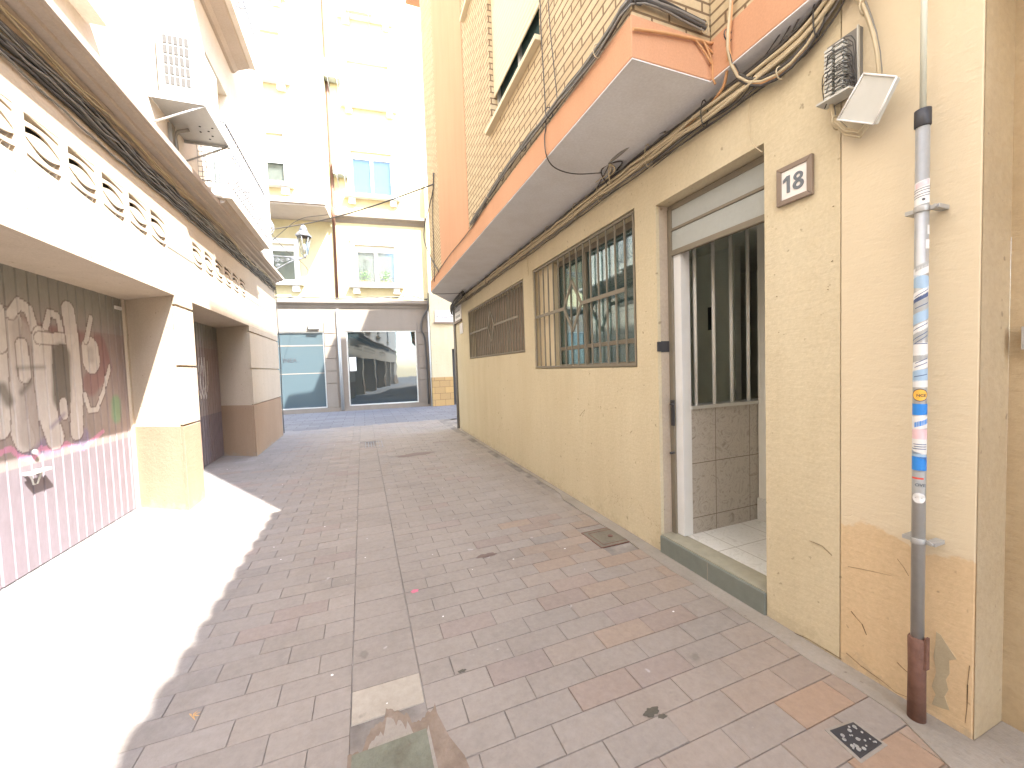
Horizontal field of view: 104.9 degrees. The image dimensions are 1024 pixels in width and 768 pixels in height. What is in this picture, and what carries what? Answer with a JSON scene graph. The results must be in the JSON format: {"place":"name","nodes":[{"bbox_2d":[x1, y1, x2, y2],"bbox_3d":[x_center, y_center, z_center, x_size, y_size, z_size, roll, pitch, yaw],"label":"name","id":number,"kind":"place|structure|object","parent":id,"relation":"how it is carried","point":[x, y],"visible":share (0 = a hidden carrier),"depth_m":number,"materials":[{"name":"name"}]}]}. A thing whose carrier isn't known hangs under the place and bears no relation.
{"place":"outdoors","nodes":[
{"label":"outdoors","id":0,"kind":"place"},
{"bbox_2d":[0,419,948,767],"bbox_3d":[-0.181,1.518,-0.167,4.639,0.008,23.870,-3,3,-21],"label":"alley paving","id":1,"kind":"structure","parent":0,"point":[108,642],"depth_m":2.21,"materials":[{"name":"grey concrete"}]},
{"bbox_2d":[365,441,382,447],"bbox_3d":[-2.844,1.261,8.108,0.330,0.033,0.720,-3,3,-21],"label":"drain grate","id":2,"kind":"object","parent":1,"relation":"on","point":[371,444],"visible":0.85,"depth_m":8.13,"materials":[{"name":"metal"}]},
{"bbox_2d":[347,704,469,767],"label":"concrete repair","id":3,"kind":"structure","parent":1,"relation":"on","point":[448,752],"depth_m":1.61,"materials":[{"name":"grey concrete"}]},
{"bbox_2d":[368,717,437,767],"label":"concrete","id":4,"kind":"object","parent":3,"relation":"on","point":[393,731],"visible":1,"depth_m":1.62,"materials":[{"name":"grey concrete"}]},
{"bbox_2d":[351,728,433,767],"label":"inspection cover","id":5,"kind":"object","parent":4,"relation":"on","point":[412,750],"visible":1,"depth_m":1.53,"materials":[{"name":"concrete"}]},
{"bbox_2d":[399,451,433,456],"bbox_3d":[-1.702,1.253,7.035,0.749,0.001,0.267,-3,3,-28],"label":"paving stain","id":6,"kind":"object","parent":1,"relation":"on","point":[415,454],"visible":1,"depth_m":7.01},
{"bbox_2d":[476,552,496,557],"bbox_3d":[-0.207,1.370,3.147,0.180,0.001,0.068,-3,3,-21],"label":"paving stain","id":7,"kind":"object","parent":1,"relation":"on","point":[486,555],"visible":1,"depth_m":3.15,"materials":[{"name":"stone"}]},
{"bbox_2d":[581,527,628,547],"bbox_3d":[0.849,1.324,3.425,0.375,0.012,0.320,-3,3,-21],"label":"access cover","id":8,"kind":"object","parent":1,"relation":"on","point":[606,537],"visible":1,"depth_m":3.39,"materials":[{"name":"concrete"}]},
{"bbox_2d":[643,706,658,717],"bbox_3d":[0.597,1.406,1.687,0.089,0.001,0.046,-3,3,-21],"label":"paving stain","id":9,"kind":"object","parent":1,"relation":"on","point":[650,712],"visible":1,"depth_m":1.69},
{"bbox_2d":[658,714,667,718],"bbox_3d":[0.636,1.406,1.665,0.047,0.001,0.025,-3,3,-21],"label":"paving stain","id":10,"kind":"object","parent":1,"relation":"on","point":[662,716],"visible":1,"depth_m":1.66,"materials":[{"name":"grey stone"}]},
{"bbox_2d":[452,424,1001,743],"bbox_3d":[0.368,1.260,5.316,0.367,0.010,11.200,-3,3,-21],"label":"cement strip","id":11,"kind":"object","parent":1,"relation":"on","point":[891,701],"visible":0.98,"depth_m":2.16,"materials":[{"name":"grey concrete"}]},
{"bbox_2d":[825,719,887,762],"bbox_3d":[1.340,1.389,1.541,0.174,0.014,0.136,-3,3,-21],"label":"iron cover","id":12,"kind":"object","parent":1,"relation":"on","point":[857,741],"visible":1,"depth_m":1.53,"materials":[{"name":"metal"}]},
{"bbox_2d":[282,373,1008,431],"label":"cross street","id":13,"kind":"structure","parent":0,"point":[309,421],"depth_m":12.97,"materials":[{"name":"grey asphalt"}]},
{"bbox_2d":[257,0,431,414],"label":"corner apartment house","id":14,"kind":"structure","parent":13,"relation":"on","point":[376,119],"depth_m":15.22,"materials":[{"name":"paint"}]},
{"bbox_2d":[259,22,289,91],"bbox_3d":[-8.497,-10.864,12.976,2.040,2.110,0.410,-3,3,-16],"label":"window","id":15,"kind":"structure","parent":14,"relation":"in","point":[271,45],"depth_m":13.17,"materials":[{"name":"white paint"}]},
{"bbox_2d":[272,0,285,6],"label":"window","id":16,"kind":"structure","parent":14,"relation":"in","point":[275,2],"depth_m":13.04,"materials":[{"name":"white paint"}]},
{"bbox_2d":[265,125,294,194],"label":"window","id":17,"kind":"structure","parent":14,"relation":"in","point":[276,145],"depth_m":13.32,"materials":[{"name":"white paint"}]},
{"bbox_2d":[272,237,303,291],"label":"window","id":18,"kind":"structure","parent":14,"relation":"in","point":[290,271],"depth_m":14.77,"materials":[{"name":"white paint"}]},
{"bbox_2d":[274,237,329,297],"bbox_3d":[-6.385,-3.379,12.512,1.022,0.709,6.022,-3,3,-21],"label":"cable","id":19,"kind":"object","parent":14,"relation":"attached to","point":[299,260],"visible":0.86,"depth_m":9.78,"materials":[{"name":"black rubber"}]},
{"bbox_2d":[276,332,327,409],"bbox_3d":[-8.215,-0.500,14.970,2.090,2.940,0.060,-3,3,-16],"label":"shop window","id":20,"kind":"structure","parent":14,"relation":"in","point":[303,369],"depth_m":15.04,"materials":[{"name":"glass"}]},
{"bbox_2d":[308,323,318,328],"bbox_3d":[-7.532,-2.205,14.959,0.350,0.220,0.140,-3,3,-16],"label":"alarm box","id":21,"kind":"object","parent":14,"relation":"attached to","point":[313,325],"visible":1,"depth_m":14.89,"materials":[{"name":"white paint"}]},
{"bbox_2d":[321,0,338,297],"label":"drain pipe","id":22,"kind":"object","parent":14,"relation":"attached to","point":[330,157],"visible":0.93,"depth_m":14.88,"materials":[{"name":"metal"}]},
{"bbox_2d":[323,57,340,92],"bbox_3d":[-6.728,-11.547,14.733,0.550,0.980,0.400,-3,3,-16],"label":"air conditioner","id":23,"kind":"object","parent":14,"relation":"attached to","point":[331,69],"visible":1,"depth_m":14.58,"materials":[{"name":"metal"}]},
{"bbox_2d":[332,158,347,186],"bbox_3d":[-6.499,-8.018,14.928,0.500,0.900,0.380,-3,3,-16],"label":"air conditioner","id":24,"kind":"object","parent":14,"relation":"attached to","point":[340,167],"visible":1,"depth_m":14.78,"materials":[{"name":"metal"}]},
{"bbox_2d":[336,309,344,409],"bbox_3d":[-6.658,-0.941,15.258,0.130,3.891,0.117,-2,2,2],"label":"drain pipe","id":25,"kind":"object","parent":14,"relation":"attached to","point":[340,360],"visible":1,"depth_m":15.22,"materials":[{"name":"metal"}]},
{"bbox_2d":[275,296,426,298],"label":"cable","id":26,"kind":"object","parent":14,"relation":"on","point":[348,298],"visible":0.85,"depth_m":15.12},
{"bbox_2d":[275,295,426,299],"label":"cable","id":27,"kind":"object","parent":14,"relation":"on","point":[355,297],"visible":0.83,"depth_m":15.33,"materials":[{"name":"black rubber"}]},
{"bbox_2d":[344,0,371,30],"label":"air conditioner","id":28,"kind":"object","parent":14,"relation":"attached to","point":[361,7],"visible":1,"depth_m":14.76,"materials":[{"name":"metal"}]},
{"bbox_2d":[337,0,392,31],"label":"window","id":29,"kind":"structure","parent":14,"relation":"in","point":[380,15],"depth_m":15.21,"materials":[{"name":"white paint"}]},
{"bbox_2d":[359,270,371,283],"bbox_3d":[-5.770,-4.194,15.434,0.514,0.520,0.250,-2,3,-11],"label":"potted plant","id":30,"kind":"object","parent":14,"relation":"on","point":[366,282],"visible":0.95,"depth_m":15.40,"materials":[{"name":"green plant"}]},
{"bbox_2d":[340,53,396,118],"bbox_3d":[-5.562,-11.498,15.235,2.040,2.160,0.410,-3,3,-16],"label":"window","id":31,"kind":"structure","parent":14,"relation":"in","point":[367,87],"depth_m":15.28,"materials":[{"name":"white paint"}]},
{"bbox_2d":[344,144,399,206],"bbox_3d":[-5.477,-8.108,15.383,2.060,2.230,0.430,-3,3,-16],"label":"window","id":32,"kind":"structure","parent":14,"relation":"in","point":[373,176],"depth_m":15.49,"materials":[{"name":"white paint"}]},
{"bbox_2d":[349,239,403,294],"bbox_3d":[-5.367,-4.603,15.533,2.040,2.090,0.430,-3,3,-16],"label":"window","id":33,"kind":"structure","parent":14,"relation":"in","point":[373,259],"depth_m":15.63,"materials":[{"name":"white paint"}]},
{"bbox_2d":[346,331,418,405],"bbox_3d":[-5.171,-0.661,15.820,2.660,2.940,0.060,-3,3,-16],"label":"shop window","id":34,"kind":"structure","parent":14,"relation":"in","point":[382,365],"depth_m":15.81,"materials":[{"name":"glass"}]},
{"bbox_2d":[380,271,391,283],"bbox_3d":[-5.019,-4.229,15.649,0.489,0.521,0.249,-3,3,-21],"label":"potted plant","id":35,"kind":"object","parent":14,"relation":"on","point":[383,282],"visible":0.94,"depth_m":15.60,"materials":[{"name":"green plant"}]},
{"bbox_2d":[421,293,429,403],"bbox_3d":[-3.482,-1.432,16.077,0.411,4.504,0.125,-2,2,4],"label":"bent conduit","id":36,"kind":"object","parent":14,"relation":"attached to","point":[426,347],"visible":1,"depth_m":16.08,"materials":[{"name":"metal"}]},
{"bbox_2d":[427,309,431,399],"bbox_3d":[-3.351,-1.090,16.193,0.102,4.000,0.089,-2,2,2],"label":"service pipe","id":37,"kind":"object","parent":14,"relation":"attached to","point":[429,349],"visible":0.65,"depth_m":16.14,"materials":[{"name":"metal"}]},
{"bbox_2d":[423,181,455,406],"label":"yellow corner house","id":38,"kind":"structure","parent":13,"relation":"on","point":[443,383],"depth_m":16.07,"materials":[{"name":"paint"}]},
{"bbox_2d":[434,311,452,323],"bbox_3d":[-2.766,-2.726,16.054,0.860,0.520,0.078,-3,3,-21],"label":"street name tile","id":39,"kind":"object","parent":38,"relation":"attached to","point":[443,317],"visible":0.99,"depth_m":16.04,"materials":[{"name":"white ceramic"}]},
{"bbox_2d":[452,349,455,404],"bbox_3d":[-2.151,-0.314,16.646,0.800,2.330,0.050,-3,3,-21],"label":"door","id":40,"kind":"structure","parent":38,"relation":"in","point":[453,358],"depth_m":16.51,"materials":[{"name":"metal"}]},
{"bbox_2d":[367,372,1008,713],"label":"ground","id":41,"kind":"structure","parent":0,"point":[455,420],"depth_m":11.45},
{"bbox_2d":[0,0,283,588],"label":"garage building","id":42,"kind":"structure","parent":41,"relation":"on","point":[139,361],"depth_m":3.89,"materials":[{"name":"white paint"}]},
{"bbox_2d":[0,263,140,588],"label":"garage door","id":43,"kind":"structure","parent":42,"relation":"in","point":[69,463],"depth_m":3.49,"materials":[{"name":"metal"}]},
{"bbox_2d":[69,0,106,26],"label":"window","id":44,"kind":"structure","parent":42,"relation":"in","point":[90,11],"depth_m":3.02,"materials":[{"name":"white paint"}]},
{"bbox_2d":[0,50,274,292],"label":"cable bundle","id":45,"kind":"object","parent":42,"relation":"attached to","point":[51,99],"visible":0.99,"depth_m":3.11,"materials":[{"name":"black rubber"}]},
{"bbox_2d":[0,4,275,290],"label":"cable bundle","id":46,"kind":"object","parent":42,"relation":"attached to","point":[67,94],"visible":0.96,"depth_m":3.17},
{"bbox_2d":[147,89,230,161],"bbox_3d":[-3.615,-2.769,4.497,0.498,0.494,0.882,-3,3,-21],"label":"metal tray","id":47,"kind":"object","parent":42,"relation":"attached to","point":[192,120],"visible":0.81,"depth_m":4.42,"materials":[{"name":"metal"}]},
{"bbox_2d":[155,26,218,123],"bbox_3d":[-3.705,-3.420,4.529,0.350,0.750,0.708,-3,3,-21],"label":"air conditioner","id":48,"kind":"object","parent":47,"relation":"on","point":[184,67],"visible":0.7,"depth_m":4.22,"materials":[{"name":"white plastic"}]},
{"bbox_2d":[191,321,223,466],"bbox_3d":[-5.109,0.169,6.329,0.018,2.438,3.650,-3,3,-21],"label":"garage door","id":49,"kind":"structure","parent":42,"relation":"in","point":[205,336],"depth_m":6.91,"materials":[{"name":"metal"}]},
{"bbox_2d":[211,93,223,187],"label":"window","id":50,"kind":"structure","parent":42,"relation":"in","point":[215,171],"depth_m":6.43,"materials":[{"name":"white paint"}]},
{"bbox_2d":[196,120,273,237],"bbox_3d":[-4.351,-3.147,6.346,0.469,0.836,2.317,-3,3,-21],"label":"balcony railing","id":51,"kind":"object","parent":42,"relation":"attached to","point":[248,182],"visible":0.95,"depth_m":5.97,"materials":[{"name":"metal"}]},
{"bbox_2d":[234,0,259,55],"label":"balcony railing","id":52,"kind":"object","parent":42,"relation":"attached to","point":[245,6],"visible":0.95,"depth_m":6.68,"materials":[{"name":"metal"}]},
{"bbox_2d":[275,289,284,432],"bbox_3d":[-5.719,-0.552,9.707,0.039,3.550,0.029,-3,3,-21],"label":"drainpipe","id":53,"kind":"object","parent":42,"relation":"attached to","point":[280,360],"visible":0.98,"depth_m":9.70,"materials":[{"name":"grey metal"}]},
{"bbox_2d":[272,225,311,268],"bbox_3d":[-5.340,-3.318,9.581,0.888,1.200,0.342,-4,3,-34],"label":"street lantern","id":54,"kind":"object","parent":42,"relation":"attached to","point":[302,233],"visible":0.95,"depth_m":9.64,"materials":[{"name":"paint"}]},
{"bbox_2d":[406,0,1015,658],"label":"apartment building","id":55,"kind":"structure","parent":41,"relation":"on","point":[702,438],"depth_m":3.10,"materials":[{"name":"yellow paint"}]},
{"bbox_2d":[274,184,432,229],"bbox_3d":[-3.636,-3.723,8.499,4.685,0.161,0.026,-1,3,24],"label":"cable","id":56,"kind":"object","parent":55,"relation":"attached to","point":[357,210],"visible":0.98,"depth_m":8.31,"materials":[{"name":"black rubber"}]},
{"bbox_2d":[273,214,327,239],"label":"cable","id":57,"kind":"object","parent":56,"relation":"attached to","point":[297,220],"visible":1,"depth_m":9.09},
{"bbox_2d":[423,180,438,270],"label":"cable","id":58,"kind":"object","parent":55,"relation":"attached to","point":[425,223],"visible":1,"depth_m":8.03,"materials":[{"name":"black rubber"}]},
{"bbox_2d":[432,173,434,281],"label":"cable","id":59,"kind":"object","parent":55,"relation":"attached to","point":[433,232],"visible":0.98,"depth_m":7.78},
{"bbox_2d":[453,308,459,427],"bbox_3d":[-1.400,-0.446,9.858,0.063,3.130,0.063,-3,3,-21],"label":"corner pipe","id":60,"kind":"object","parent":55,"relation":"attached to","point":[456,376],"visible":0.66,"depth_m":9.84,"materials":[{"name":"grey metal"}]},
{"bbox_2d":[450,290,464,314],"bbox_3d":[-1.292,-1.820,8.943,0.163,0.276,1.742,-3,3,-16],"label":"cable bundle","id":61,"kind":"object","parent":55,"relation":"attached to","point":[457,299],"visible":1,"depth_m":8.48,"materials":[{"name":"black rubber"}]},
{"bbox_2d":[454,301,461,324],"bbox_3d":[-1.303,-1.728,9.438,0.045,0.520,0.701,-3,3,-20],"label":"street name tile","id":62,"kind":"object","parent":55,"relation":"attached to","point":[458,314],"visible":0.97,"depth_m":9.35,"materials":[{"name":"white ceramic"}]},
{"bbox_2d":[432,203,486,280],"bbox_3d":[-0.971,-2.095,6.320,0.012,0.094,3.809,-3,3,-21],"label":"cable","id":63,"kind":"object","parent":55,"relation":"attached to","point":[462,239],"visible":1,"depth_m":5.51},
{"bbox_2d":[459,323,462,333],"bbox_3d":[-1.186,-1.301,9.218,0.013,0.240,0.300,-3,3,-20],"label":"number tile","id":64,"kind":"object","parent":55,"relation":"attached to","point":[461,328],"visible":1,"depth_m":9.18,"materials":[{"name":"white ceramic"}]},
{"bbox_2d":[460,0,470,22],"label":"window","id":65,"kind":"structure","parent":55,"relation":"in","point":[466,3],"depth_m":4.97,"materials":[{"name":"metal"}]},
{"bbox_2d":[468,280,524,357],"bbox_3d":[-0.380,-1.016,7.098,0.038,1.010,3.210,-3,3,-20],"label":"window grille","id":66,"kind":"object","parent":55,"relation":"attached to","point":[491,336],"depth_m":6.78,"materials":[{"name":"brown metal"}]},
{"bbox_2d":[475,286,523,357],"bbox_3d":[-0.221,-1.025,7.158,0.053,1.040,3.251,-3,3,-20],"label":"window","id":67,"kind":"structure","parent":55,"relation":"in","point":[490,345],"depth_m":6.88,"materials":[{"name":"brown paint"}]},
{"bbox_2d":[485,0,540,135],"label":"window","id":68,"kind":"structure","parent":55,"relation":"in","point":[514,36],"depth_m":3.89,"materials":[{"name":"metal"}]},
{"bbox_2d":[548,0,556,96],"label":"cable","id":69,"kind":"object","parent":55,"relation":"attached to","point":[551,48],"visible":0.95,"depth_m":2.94,"materials":[{"name":"black rubber"}]},
{"bbox_2d":[539,0,601,174],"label":"cable","id":70,"kind":"object","parent":55,"relation":"attached to","point":[545,104],"visible":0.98,"depth_m":3.09,"materials":[{"name":"black rubber"}]},
{"bbox_2d":[533,211,636,367],"bbox_3d":[0.666,-0.824,4.259,0.038,1.280,2.090,-3,3,-20],"label":"window grille","id":71,"kind":"object","parent":55,"relation":"attached to","point":[615,292],"depth_m":4.03,"materials":[{"name":"brown metal"}]},
{"bbox_2d":[539,221,636,368],"bbox_3d":[0.806,-0.831,4.312,0.120,1.310,2.130,-3,3,-21],"label":"window","id":72,"kind":"structure","parent":55,"relation":"in","point":[628,226],"depth_m":4.18,"materials":[{"name":"green paint"}]},
{"bbox_2d":[469,0,708,225],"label":"cable bundle","id":73,"kind":"object","parent":55,"relation":"attached to","point":[682,15],"visible":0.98,"depth_m":2.35,"materials":[{"name":"grey rubber"}]},
{"bbox_2d":[595,131,665,186],"bbox_3d":[0.856,-1.840,3.250,0.163,0.234,0.992,-3,3,-21],"label":"cable splice","id":74,"kind":"object","parent":55,"relation":"hanging from","point":[610,165],"visible":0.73,"depth_m":3.24,"materials":[{"name":"black rubber"}]},
{"bbox_2d":[455,0,845,307],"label":"cable bundle","id":75,"kind":"object","parent":55,"relation":"attached to","point":[771,59],"visible":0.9,"depth_m":2.60,"materials":[{"name":"beige rubber"}]},
{"bbox_2d":[653,35,779,160],"bbox_3d":[1.232,-1.780,2.413,0.023,0.286,1.102,-3,3,-19],"label":"cable","id":76,"kind":"object","parent":75,"relation":"attached to","point":[724,108],"visible":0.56,"depth_m":2.33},
{"bbox_2d":[653,25,790,162],"bbox_3d":[1.236,-1.763,2.404,0.022,0.280,1.122,-3,3,-19],"label":"cable","id":77,"kind":"object","parent":75,"relation":"attached to","point":[721,112],"visible":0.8,"depth_m":2.39,"materials":[{"name":"beige plastic"}]},
{"bbox_2d":[653,19,798,166],"bbox_3d":[1.239,-1.743,2.396,0.023,0.287,1.143,-3,3,-19],"label":"cable","id":78,"kind":"object","parent":75,"relation":"attached to","point":[722,115],"visible":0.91,"depth_m":2.39,"materials":[{"name":"beige plastic"}]},
{"bbox_2d":[748,91,761,151],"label":"cable","id":79,"kind":"object","parent":75,"relation":"hanging from","point":[748,125],"visible":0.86,"depth_m":2.23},
{"bbox_2d":[633,27,713,44],"bbox_3d":[0.948,-2.027,2.220,0.642,0.228,0.017,-3,3,-21],"label":"cable","id":80,"kind":"object","parent":55,"relation":"attached to","point":[638,29],"visible":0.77,"depth_m":2.20,"materials":[{"name":"plastic"}]},
{"bbox_2d":[695,40,712,64],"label":"cable","id":81,"kind":"object","parent":55,"relation":"attached to","point":[704,51],"visible":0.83,"depth_m":2.29,"materials":[{"name":"plastic"}]},
{"bbox_2d":[684,55,728,128],"bbox_3d":[1.205,-1.790,2.422,0.056,0.175,0.444,-2,3,-7],"label":"cable","id":82,"kind":"object","parent":55,"relation":"attached to","point":[723,85],"visible":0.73,"depth_m":2.30,"materials":[{"name":"plastic"}]},
{"bbox_2d":[704,44,715,84],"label":"cable","id":83,"kind":"object","parent":55,"relation":"attached to","point":[710,57],"visible":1,"depth_m":2.31,"materials":[{"name":"orange rubber"}]},
{"bbox_2d":[723,0,828,86],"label":"cable bundle","id":84,"kind":"object","parent":55,"relation":"attached to","point":[784,68],"visible":0.98,"depth_m":2.06,"materials":[{"name":"beige plastic"}]},
{"bbox_2d":[776,153,813,207],"bbox_3d":[1.452,-1.039,2.022,0.021,0.196,0.180,-3,3,-20],"label":"house number plate","id":85,"kind":"object","parent":55,"relation":"attached to","point":[794,181],"visible":1,"depth_m":2.01,"materials":[{"name":"white ceramic"}]},
{"bbox_2d":[816,24,862,109],"bbox_3d":[1.480,-1.425,1.779,0.099,0.289,0.138,-3,3,-21],"label":"junction box","id":86,"kind":"object","parent":55,"relation":"attached to","point":[843,64],"visible":0.99,"depth_m":1.76,"materials":[{"name":"white plastic"}]},
{"bbox_2d":[829,0,882,138],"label":"cable bundle","id":87,"kind":"object","parent":55,"relation":"attached to","point":[866,14],"visible":0.82,"depth_m":1.68,"materials":[{"name":"beige plastic"}]},
{"bbox_2d":[837,73,899,124],"bbox_3d":[1.499,-1.195,1.660,0.032,0.239,0.231,-3,3,-13],"label":"box lid","id":88,"kind":"object","parent":87,"relation":"hanging from","point":[869,99],"visible":1,"depth_m":1.64,"materials":[{"name":"white plastic"}]},
{"bbox_2d":[840,0,1023,739],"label":"neighbour building","id":89,"kind":"structure","parent":41,"relation":"on","point":[974,591],"depth_m":1.55,"materials":[{"name":"yellow paint"}]},
{"bbox_2d":[902,0,948,723],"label":"downpipe","id":90,"kind":"object","parent":89,"relation":"attached to","point":[918,651],"visible":1,"depth_m":1.55,"materials":[{"name":"metal"}]},
{"bbox_2d":[1021,326,1023,348],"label":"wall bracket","id":91,"kind":"object","parent":89,"relation":"attached to","point":[1022,337],"depth_m":1.46,"materials":[{"name":"metal"}]},
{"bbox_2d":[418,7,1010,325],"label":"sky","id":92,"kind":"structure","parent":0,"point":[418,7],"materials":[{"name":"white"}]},
{"bbox_2d":[902,719,1023,767],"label":"cement pavement","id":93,"kind":"structure","parent":0,"point":[1000,745],"depth_m":1.48,"materials":[{"name":"grey concrete"}]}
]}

